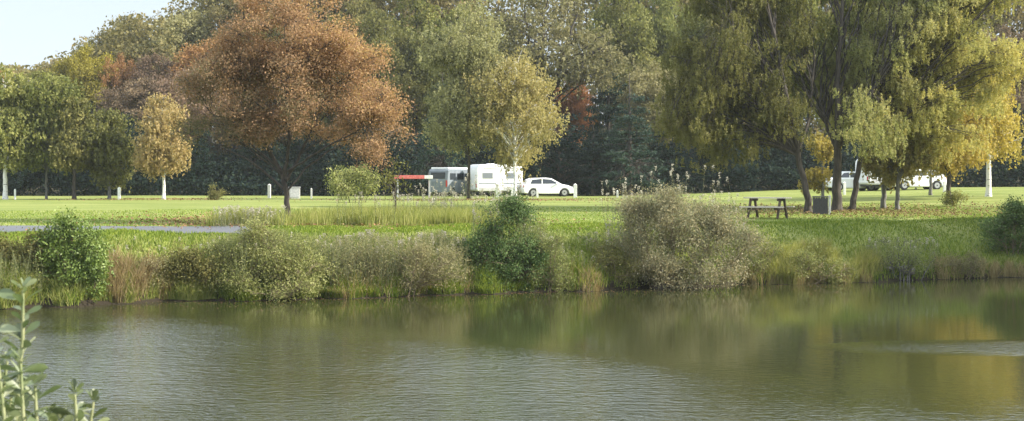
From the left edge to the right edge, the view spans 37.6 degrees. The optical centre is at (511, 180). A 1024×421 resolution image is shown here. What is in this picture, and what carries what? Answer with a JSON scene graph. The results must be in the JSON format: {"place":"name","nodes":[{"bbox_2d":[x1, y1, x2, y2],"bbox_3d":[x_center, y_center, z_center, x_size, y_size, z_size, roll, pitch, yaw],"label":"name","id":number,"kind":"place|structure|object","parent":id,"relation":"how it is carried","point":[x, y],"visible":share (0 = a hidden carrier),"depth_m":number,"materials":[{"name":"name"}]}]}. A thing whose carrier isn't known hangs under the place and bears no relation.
{"place":"outdoors","nodes":[
{"label":"outdoors","id":0,"kind":"place"},
{"bbox_2d":[0,225,256,233],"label":"path","id":1,"kind":"structure","parent":0,"point":[221,229],"depth_m":49.05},
{"bbox_2d":[191,203,551,226],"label":"long grass","id":2,"kind":"structure","parent":0,"point":[402,217],"depth_m":52.24,"materials":[{"name":"plant"}]},
{"bbox_2d":[0,0,1022,129],"label":"sky","id":3,"kind":"structure","parent":0,"point":[31,31],"materials":[{"name":"white"}]},
{"bbox_2d":[0,277,1023,420],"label":"water","id":4,"kind":"structure","parent":0,"point":[932,350],"depth_m":30.10,"materials":[{"name":"green liquid"}]},
{"bbox_2d":[0,125,1023,308],"bbox_3d":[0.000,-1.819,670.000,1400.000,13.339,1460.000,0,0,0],"label":"ground","id":5,"kind":"structure","parent":0,"point":[910,195],"depth_m":71.83,"materials":[{"name":"plant"}]},
{"bbox_2d":[0,62,39,198],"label":"birch tree","id":6,"kind":"object","parent":5,"relation":"on","point":[10,125],"visible":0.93,"depth_m":99.13,"materials":[{"name":"green plant"}]},
{"bbox_2d":[0,245,47,299],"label":"weed stand","id":7,"kind":"object","parent":5,"relation":"on","point":[15,269],"visible":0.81,"depth_m":41.49,"materials":[{"name":"green plant"}]},
{"bbox_2d":[0,154,50,195],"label":"broadleaf tree","id":8,"kind":"object","parent":5,"relation":"on","point":[19,178],"visible":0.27,"depth_m":123.20,"materials":[{"name":"green plant"}]},
{"bbox_2d":[0,276,61,420],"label":"leafy shoot","id":9,"kind":"object","parent":5,"relation":"on","point":[14,406],"visible":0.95,"depth_m":3.17,"materials":[{"name":"green plant"}]},
{"bbox_2d":[0,220,61,292],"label":"dark bush","id":10,"kind":"object","parent":5,"relation":"on","point":[5,244],"visible":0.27,"depth_m":42.13,"materials":[{"name":"green plant"}]},
{"bbox_2d":[2,72,91,198],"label":"birch tree","id":11,"kind":"object","parent":5,"relation":"on","point":[45,96],"visible":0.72,"depth_m":99.79,"materials":[{"name":"green plant"}]},
{"bbox_2d":[46,95,96,199],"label":"birch tree","id":12,"kind":"object","parent":5,"relation":"on","point":[70,150],"visible":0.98,"depth_m":99.18,"materials":[{"name":"green plant"}]},
{"bbox_2d":[25,205,119,301],"bbox_3d":[-12.331,2.072,42.170,2.659,2.802,1.739,0,0,0],"label":"glossy bush","id":13,"kind":"object","parent":5,"relation":"on","point":[66,259],"visible":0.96,"depth_m":42.00,"materials":[{"name":"green plant"}]},
{"bbox_2d":[46,379,110,420],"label":"leafy shoot","id":14,"kind":"object","parent":5,"relation":"on","point":[79,410],"visible":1,"depth_m":3.20,"materials":[{"name":"green plant"}]},
{"bbox_2d":[46,41,119,119],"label":"broadleaf tree","id":15,"kind":"object","parent":5,"relation":"on","point":[83,69],"visible":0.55,"depth_m":148.69,"materials":[{"name":"green plant"}]},
{"bbox_2d":[78,104,140,198],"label":"birch tree","id":16,"kind":"object","parent":5,"relation":"on","point":[112,155],"visible":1,"depth_m":100.33,"materials":[{"name":"green plant"}]},
{"bbox_2d":[0,261,220,308],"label":"tussock grass","id":17,"kind":"structure","parent":5,"relation":"on","point":[129,298],"depth_m":41.95,"materials":[{"name":"plant"}]},
{"bbox_2d":[98,50,138,105],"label":"broadleaf tree","id":18,"kind":"object","parent":5,"relation":"on","point":[122,73],"visible":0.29,"depth_m":149.08,"materials":[{"name":"brown plant"}]},
{"bbox_2d":[86,111,159,194],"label":"broadleaf tree","id":19,"kind":"object","parent":5,"relation":"on","point":[138,170],"visible":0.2,"depth_m":124.03,"materials":[{"name":"green plant"}]},
{"bbox_2d":[85,12,177,66],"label":"broadleaf tree","id":20,"kind":"object","parent":5,"relation":"on","point":[119,38],"visible":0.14,"depth_m":162.59,"materials":[{"name":"green plant"}]},
{"bbox_2d":[91,75,175,137],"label":"broadleaf tree","id":21,"kind":"object","parent":5,"relation":"on","point":[114,100],"visible":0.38,"depth_m":136.29,"materials":[{"name":"brown plant"}]},
{"bbox_2d":[104,238,181,302],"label":"dry grass","id":22,"kind":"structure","parent":5,"relation":"on","point":[121,282],"depth_m":43.12,"materials":[{"name":"plant"}]},
{"bbox_2d":[128,246,171,302],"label":"weed thicket","id":23,"kind":"object","parent":5,"relation":"on","point":[156,266],"visible":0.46,"depth_m":43.45,"materials":[{"name":"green plant"}]},
{"bbox_2d":[129,48,185,117],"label":"broadleaf tree","id":24,"kind":"object","parent":5,"relation":"on","point":[143,68],"visible":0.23,"depth_m":148.84,"materials":[{"name":"brown plant"}]},
{"bbox_2d":[130,92,193,199],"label":"birch tree","id":25,"kind":"object","parent":5,"relation":"on","point":[155,150],"visible":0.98,"depth_m":98.12,"materials":[{"name":"yellow plant"}]},
{"bbox_2d":[135,3,224,78],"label":"broadleaf tree","id":26,"kind":"object","parent":5,"relation":"on","point":[178,26],"visible":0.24,"depth_m":162.66,"materials":[{"name":"green plant"}]},
{"bbox_2d":[141,66,228,164],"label":"broadleaf tree","id":27,"kind":"object","parent":5,"relation":"on","point":[163,85],"visible":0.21,"depth_m":137.11,"materials":[{"name":"brown plant"}]},
{"bbox_2d":[164,246,214,300],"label":"tussock grass","id":28,"kind":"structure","parent":5,"relation":"on","point":[183,287],"depth_m":43.73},
{"bbox_2d":[152,123,231,194],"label":"broadleaf tree","id":29,"kind":"object","parent":5,"relation":"on","point":[202,165],"visible":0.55,"depth_m":125.02,"materials":[{"name":"green plant"}]},
{"bbox_2d":[158,241,229,295],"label":"bush","id":30,"kind":"object","parent":5,"relation":"on","point":[182,262],"visible":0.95,"depth_m":43.78,"materials":[{"name":"green plant"}]},
{"bbox_2d":[158,37,259,161],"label":"broadleaf tree","id":31,"kind":"object","parent":5,"relation":"on","point":[186,56],"visible":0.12,"depth_m":149.96,"materials":[{"name":"green plant"}]},
{"bbox_2d":[183,0,286,160],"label":"broadleaf tree","id":32,"kind":"object","parent":5,"relation":"on","point":[219,13],"visible":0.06,"depth_m":163.69,"materials":[{"name":"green plant"}]},
{"bbox_2d":[212,205,285,226],"bbox_3d":[-8.870,1.252,51.032,2.736,0.888,1.899,0,0,0],"label":"weed stand","id":33,"kind":"object","parent":5,"relation":"on","point":[252,210],"visible":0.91,"depth_m":50.87,"materials":[{"name":"green plant"}]},
{"bbox_2d":[216,125,288,194],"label":"broadleaf tree","id":34,"kind":"object","parent":5,"relation":"on","point":[252,154],"visible":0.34,"depth_m":126.65,"materials":[{"name":"green plant"}]},
{"bbox_2d":[232,8,297,148],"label":"broadleaf tree","id":35,"kind":"object","parent":5,"relation":"on","point":[273,35],"visible":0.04,"depth_m":155.18,"materials":[{"name":"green plant"}]},
{"bbox_2d":[201,225,332,292],"bbox_3d":[-7.285,2.375,45.016,3.957,2.050,3.605,0,0,-12],"label":"weed stand","id":36,"kind":"object","parent":5,"relation":"on","point":[271,239],"visible":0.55,"depth_m":44.58,"materials":[{"name":"green plant"}]},
{"bbox_2d":[200,211,339,302],"bbox_3d":[-7.082,2.367,44.020,4.324,3.088,2.423,0,0,0],"label":"olive bush","id":37,"kind":"object","parent":5,"relation":"on","point":[295,269],"visible":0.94,"depth_m":43.92,"materials":[{"name":"green plant"}]},
{"bbox_2d":[162,0,421,218],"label":"cherry tree","id":38,"kind":"object","parent":5,"relation":"on","point":[332,47],"visible":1,"depth_m":53.29,"materials":[{"name":"orange plant"}]},
{"bbox_2d":[274,52,349,141],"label":"broadleaf tree","id":39,"kind":"object","parent":5,"relation":"on","point":[327,117],"visible":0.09,"depth_m":139.61,"materials":[{"name":"brown plant"}]},
{"bbox_2d":[282,126,347,195],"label":"broadleaf tree","id":40,"kind":"object","parent":5,"relation":"on","point":[315,171],"visible":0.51,"depth_m":125.15,"materials":[{"name":"green plant"}]},
{"bbox_2d":[25,210,604,238],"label":"fallen leaves","id":41,"kind":"object","parent":5,"relation":"on","point":[174,219],"visible":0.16,"depth_m":53.89,"materials":[{"name":"brown plant"}]},
{"bbox_2d":[318,0,386,165],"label":"broadleaf tree","id":42,"kind":"object","parent":5,"relation":"on","point":[364,7],"visible":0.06,"depth_m":150.72,"materials":[{"name":"green plant"}]},
{"bbox_2d":[320,163,385,201],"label":"shrub","id":43,"kind":"object","parent":5,"relation":"on","point":[360,175],"visible":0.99,"depth_m":85.82,"materials":[{"name":"green plant"}]},
{"bbox_2d":[111,231,594,272],"bbox_3d":[-4.429,2.292,46.451,15.622,1.338,2.656,0,0,-19],"label":"weed stand","id":44,"kind":"object","parent":5,"relation":"on","point":[348,252],"visible":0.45,"depth_m":45.90,"materials":[{"name":"green plant"}]},
{"bbox_2d":[340,122,412,193],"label":"broadleaf tree","id":45,"kind":"object","parent":5,"relation":"on","point":[375,166],"visible":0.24,"depth_m":125.24,"materials":[{"name":"green plant"}]},
{"bbox_2d":[347,8,432,174],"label":"broadleaf tree","id":46,"kind":"object","parent":5,"relation":"on","point":[402,77],"visible":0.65,"depth_m":139.19,"materials":[{"name":"green plant"}]},
{"bbox_2d":[315,228,470,291],"bbox_3d":[-3.592,2.427,46.459,5.509,1.950,2.831,0,0,-24],"label":"reed bed","id":47,"kind":"object","parent":5,"relation":"on","point":[377,239],"visible":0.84,"depth_m":45.75,"materials":[{"name":"green plant"}]},
{"bbox_2d":[378,154,411,210],"bbox_3d":[-4.182,0.302,54.084,1.244,2.607,1.516,0,0,0],"label":"sapling","id":48,"kind":"object","parent":5,"relation":"on","point":[388,179],"visible":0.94,"depth_m":53.98,"materials":[{"name":"green plant"}]},
{"bbox_2d":[318,261,474,298],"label":"dry grass","id":49,"kind":"structure","parent":5,"relation":"on","point":[366,281],"depth_m":45.00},
{"bbox_2d":[332,243,461,288],"bbox_3d":[-3.499,2.620,46.201,4.860,1.539,2.015,0,0,-28],"label":"weed stand","id":50,"kind":"object","parent":5,"relation":"on","point":[358,265],"visible":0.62,"depth_m":45.27,"materials":[{"name":"green plant"}]},
{"bbox_2d":[335,191,463,225],"bbox_3d":[-4.036,1.023,54.283,4.636,1.291,5.329,0,0,0],"label":"weed stand","id":51,"kind":"object","parent":5,"relation":"on","point":[424,200],"visible":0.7,"depth_m":53.04,"materials":[{"name":"green plant"}]},
{"bbox_2d":[327,234,473,296],"bbox_3d":[-3.464,2.671,45.440,4.661,2.146,2.017,0,0,0],"label":"brown bush","id":52,"kind":"object","parent":5,"relation":"on","point":[419,259],"visible":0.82,"depth_m":45.30,"materials":[{"name":"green plant"}]},
{"bbox_2d":[215,254,606,300],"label":"tussock grass","id":53,"kind":"structure","parent":5,"relation":"on","point":[481,288],"depth_m":45.45,"materials":[{"name":"plant"}]},
{"bbox_2d":[383,0,446,173],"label":"broadleaf tree","id":54,"kind":"object","parent":5,"relation":"on","point":[421,17],"visible":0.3,"depth_m":145.22,"materials":[{"name":"green plant"}]},
{"bbox_2d":[406,72,467,195],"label":"conifer tree","id":55,"kind":"object","parent":5,"relation":"on","point":[444,161],"visible":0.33,"depth_m":121.67,"materials":[{"name":"green plant"}]},
{"bbox_2d":[0,227,896,291],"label":"tussock grass","id":56,"kind":"structure","parent":5,"relation":"on","point":[180,245],"depth_m":46.76,"materials":[{"name":"plant"}]},
{"bbox_2d":[416,0,485,162],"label":"broadleaf tree","id":57,"kind":"object","parent":5,"relation":"on","point":[432,80],"visible":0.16,"depth_m":141.43,"materials":[{"name":"green plant"}]},
{"bbox_2d":[428,167,474,195],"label":"van","id":58,"kind":"object","parent":5,"relation":"on","point":[450,175],"visible":0.66,"depth_m":117.32,"materials":[{"name":"grey paint"}]},
{"bbox_2d":[409,0,513,199],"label":"birch tree","id":59,"kind":"object","parent":5,"relation":"on","point":[471,51],"visible":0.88,"depth_m":97.59,"materials":[{"name":"green plant"}]},
{"bbox_2d":[198,195,735,201],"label":"fallen leaves","id":60,"kind":"object","parent":5,"relation":"on","point":[538,199],"visible":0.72,"depth_m":94.30,"materials":[{"name":"brown plant"}]},
{"bbox_2d":[413,172,523,219],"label":"seeding weeds","id":61,"kind":"object","parent":5,"relation":"on","point":[458,203],"visible":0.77,"depth_m":54.49,"materials":[{"name":"green plant"}]},
{"bbox_2d":[470,163,522,195],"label":"caravan","id":62,"kind":"object","parent":5,"relation":"on","point":[486,172],"visible":0.67,"depth_m":116.86,"materials":[{"name":"white paint"}]},
{"bbox_2d":[469,194,532,265],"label":"seeding weeds","id":63,"kind":"object","parent":5,"relation":"on","point":[474,214],"visible":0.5,"depth_m":47.78,"materials":[{"name":"green plant"}]},
{"bbox_2d":[450,189,553,291],"bbox_3d":[-0.319,2.058,47.186,3.308,3.594,2.132,0,0,0],"label":"dark green bush","id":64,"kind":"object","parent":5,"relation":"on","point":[514,209],"visible":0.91,"depth_m":46.98,"materials":[{"name":"green plant"}]},
{"bbox_2d":[0,203,1007,227],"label":"lawn grass","id":65,"kind":"structure","parent":5,"relation":"on","point":[540,209],"depth_m":62.28,"materials":[{"name":"plant"}]},
{"bbox_2d":[0,120,1023,195],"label":"undergrowth","id":66,"kind":"object","parent":5,"relation":"on","point":[253,187],"visible":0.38,"depth_m":124.22,"materials":[{"name":"green plant"}]},
{"bbox_2d":[0,216,1023,307],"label":"bank grass","id":67,"kind":"structure","parent":5,"relation":"on","point":[311,230],"depth_m":50.41,"materials":[{"name":"plant"}]},
{"bbox_2d":[0,0,1023,162],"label":"woodland","id":68,"kind":"object","parent":5,"relation":"on","point":[449,5],"visible":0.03,"depth_m":162.91,"materials":[{"name":"plant"}]},
{"bbox_2d":[456,45,569,196],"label":"birch tree","id":69,"kind":"object","parent":5,"relation":"on","point":[502,88],"visible":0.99,"depth_m":96.31,"materials":[{"name":"yellow plant"}]},
{"bbox_2d":[507,213,572,286],"bbox_3d":[0.948,2.151,48.204,2.234,2.542,2.705,0,0,0],"label":"weed stand","id":70,"kind":"object","parent":5,"relation":"on","point":[554,250],"visible":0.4,"depth_m":47.85,"materials":[{"name":"green plant"}]},
{"bbox_2d":[506,215,577,291],"bbox_3d":[1.031,2.389,47.434,2.385,2.753,1.768,0,0,23],"label":"olive bush","id":71,"kind":"object","parent":5,"relation":"on","point":[558,282],"visible":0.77,"depth_m":47.28,"materials":[{"name":"green plant"}]},
{"bbox_2d":[520,178,572,196],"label":"parked car","id":72,"kind":"object","parent":5,"relation":"on","point":[529,187],"visible":0.98,"depth_m":116.19,"materials":[{"name":"white paint"}]},
{"bbox_2d":[455,0,641,165],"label":"broadleaf tree","id":73,"kind":"object","parent":5,"relation":"on","point":[576,61],"visible":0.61,"depth_m":131.77,"materials":[{"name":"green plant"}]},
{"bbox_2d":[518,113,603,195],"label":"broadleaf tree","id":74,"kind":"object","parent":5,"relation":"on","point":[550,163],"visible":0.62,"depth_m":123.21,"materials":[{"name":"green plant"}]},
{"bbox_2d":[545,82,596,164],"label":"broadleaf tree","id":75,"kind":"object","parent":5,"relation":"on","point":[574,106],"visible":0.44,"depth_m":137.81,"materials":[{"name":"brown plant"}]},
{"bbox_2d":[554,256,604,291],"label":"dry grass","id":76,"kind":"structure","parent":5,"relation":"on","point":[597,287],"depth_m":47.66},
{"bbox_2d":[570,122,621,195],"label":"conifer tree","id":77,"kind":"object","parent":5,"relation":"on","point":[594,175],"visible":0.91,"depth_m":121.50,"materials":[{"name":"green plant"}]},
{"bbox_2d":[576,38,634,172],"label":"conifer tree","id":78,"kind":"object","parent":5,"relation":"on","point":[607,109],"visible":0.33,"depth_m":135.59,"materials":[{"name":"green plant"}]},
{"bbox_2d":[586,235,646,289],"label":"olive bush","id":79,"kind":"object","parent":5,"relation":"on","point":[617,261],"visible":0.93,"depth_m":48.30,"materials":[{"name":"green plant"}]},
{"bbox_2d":[575,0,677,141],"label":"broadleaf tree","id":80,"kind":"object","parent":5,"relation":"on","point":[629,29],"visible":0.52,"depth_m":142.37,"materials":[{"name":"green plant"}]},
{"bbox_2d":[586,72,668,194],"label":"conifer tree","id":81,"kind":"object","parent":5,"relation":"on","point":[631,167],"visible":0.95,"depth_m":121.32,"materials":[{"name":"green plant"}]},
{"bbox_2d":[613,60,688,163],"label":"broadleaf tree","id":82,"kind":"object","parent":5,"relation":"on","point":[642,84],"visible":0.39,"depth_m":130.31,"materials":[{"name":"green plant"}]},
{"bbox_2d":[641,128,698,191],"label":"broadleaf tree","id":83,"kind":"object","parent":5,"relation":"on","point":[663,150],"visible":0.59,"depth_m":124.26,"materials":[{"name":"green plant"}]},
{"bbox_2d":[595,164,747,273],"bbox_3d":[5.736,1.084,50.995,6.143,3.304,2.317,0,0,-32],"label":"seeding weeds","id":84,"kind":"object","parent":5,"relation":"on","point":[671,171],"visible":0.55,"depth_m":50.72,"materials":[{"name":"beige plant"}]},
{"bbox_2d":[644,0,708,145],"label":"broadleaf tree","id":85,"kind":"object","parent":5,"relation":"on","point":[665,6],"visible":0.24,"depth_m":145.03,"materials":[{"name":"green plant"}]},
{"bbox_2d":[578,181,775,290],"bbox_3d":[5.359,1.939,48.739,5.900,3.986,3.739,0,0,29],"label":"pinkish bush","id":86,"kind":"object","parent":5,"relation":"on","point":[668,266],"visible":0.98,"depth_m":48.46,"materials":[{"name":"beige plant"}]},
{"bbox_2d":[684,111,765,191],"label":"broadleaf tree","id":87,"kind":"object","parent":5,"relation":"on","point":[738,171],"visible":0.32,"depth_m":123.36,"materials":[{"name":"green plant"}]},
{"bbox_2d":[650,0,839,212],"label":"willow tree","id":88,"kind":"object","parent":5,"relation":"on","point":[773,111],"visible":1,"depth_m":67.94,"materials":[{"name":"green plant"}]},
{"bbox_2d":[739,197,794,218],"bbox_3d":[10.430,1.139,61.500,1.800,0.900,1.795,0,0,27],"label":"picnic table","id":89,"kind":"object","parent":5,"relation":"on","point":[756,208],"visible":0.98,"depth_m":61.29,"materials":[{"name":"brown wood"}]},
{"bbox_2d":[755,112,830,189],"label":"broadleaf tree","id":90,"kind":"object","parent":5,"relation":"on","point":[788,160],"visible":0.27,"depth_m":125.83,"materials":[{"name":"green plant"}]},
{"bbox_2d":[741,234,860,284],"bbox_3d":[9.762,2.735,51.027,4.302,1.941,1.887,0,0,0],"label":"weed thicket","id":91,"kind":"object","parent":5,"relation":"on","point":[810,265],"visible":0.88,"depth_m":50.88,"materials":[{"name":"green plant"}]},
{"bbox_2d":[735,262,873,284],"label":"dry grass","id":92,"kind":"structure","parent":5,"relation":"on","point":[754,279],"depth_m":50.85,"materials":[{"name":"plant"}]},
{"bbox_2d":[586,199,1023,235],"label":"fallen leaves","id":93,"kind":"object","parent":5,"relation":"on","point":[865,210],"visible":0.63,"depth_m":68.63,"materials":[{"name":"yellow plant"}]},
{"bbox_2d":[734,233,884,284],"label":"tussock grass","id":94,"kind":"structure","parent":5,"relation":"on","point":[864,258],"depth_m":51.70,"materials":[{"name":"plant"}]},
{"bbox_2d":[797,132,841,197],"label":"birch tree","id":95,"kind":"object","parent":5,"relation":"on","point":[816,176],"visible":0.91,"depth_m":87.90,"materials":[{"name":"plant"}]},
{"bbox_2d":[812,195,830,214],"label":"litter bin","id":96,"kind":"object","parent":5,"relation":"on","point":[822,206],"visible":0.91,"depth_m":66.17,"materials":[{"name":"grey plastic"}]},
{"bbox_2d":[825,171,879,190],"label":"parked car","id":97,"kind":"object","parent":5,"relation":"on","point":[846,177],"visible":0.39,"depth_m":108.14,"materials":[{"name":"white paint"}]},
{"bbox_2d":[723,0,984,210],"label":"willow tree","id":98,"kind":"object","parent":5,"relation":"on","point":[841,120],"visible":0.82,"depth_m":69.77,"materials":[{"name":"green plant"}]},
{"bbox_2d":[849,121,942,209],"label":"birch tree","id":99,"kind":"object","parent":5,"relation":"on","point":[886,171],"visible":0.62,"depth_m":71.93,"materials":[{"name":"green plant"}]},
{"bbox_2d":[859,227,942,280],"bbox_3d":[13.549,2.634,52.622,3.001,2.066,1.954,0,0,0],"label":"twiggy bush","id":100,"kind":"object","parent":5,"relation":"on","point":[911,263],"visible":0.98,"depth_m":52.55,"materials":[{"name":"green plant"}]},
{"bbox_2d":[888,169,946,189],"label":"parked car","id":101,"kind":"object","parent":5,"relation":"on","point":[923,182],"visible":0.41,"depth_m":106.24,"materials":[{"name":"white paint"}]},
{"bbox_2d":[846,0,1023,210],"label":"willow tree","id":102,"kind":"object","parent":5,"relation":"on","point":[960,55],"visible":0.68,"depth_m":70.33,"materials":[{"name":"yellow plant"}]},
{"bbox_2d":[937,188,968,206],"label":"shrub","id":103,"kind":"object","parent":5,"relation":"on","point":[952,199],"visible":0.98,"depth_m":73.95,"materials":[{"name":"green plant"}]},
{"bbox_2d":[922,244,987,279],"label":"weed thicket","id":104,"kind":"object","parent":5,"relation":"on","point":[974,257],"visible":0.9,"depth_m":53.45,"materials":[{"name":"green plant"}]},
{"bbox_2d":[915,84,1014,195],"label":"birch tree","id":105,"kind":"object","parent":5,"relation":"on","point":[954,169],"visible":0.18,"depth_m":83.61,"materials":[{"name":"yellow plant"}]},
{"bbox_2d":[930,250,1023,278],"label":"dry grass","id":106,"kind":"structure","parent":5,"relation":"on","point":[1008,270],"depth_m":54.18,"materials":[{"name":"plant"}]},
{"bbox_2d":[944,69,1023,196],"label":"birch tree","id":107,"kind":"object","parent":5,"relation":"on","point":[1011,145],"visible":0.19,"depth_m":87.64,"materials":[{"name":"yellow plant"}]},
{"bbox_2d":[969,194,1023,258],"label":"dark bush","id":108,"kind":"object","parent":5,"relation":"on","point":[1014,216],"visible":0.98,"depth_m":55.41,"materials":[{"name":"green plant"}]},
{"bbox_2d":[974,23,1023,121],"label":"broadleaf tree","id":109,"kind":"object","parent":5,"relation":"on","point":[1019,98],"visible":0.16,"depth_m":138.38,"materials":[{"name":"green plant"}]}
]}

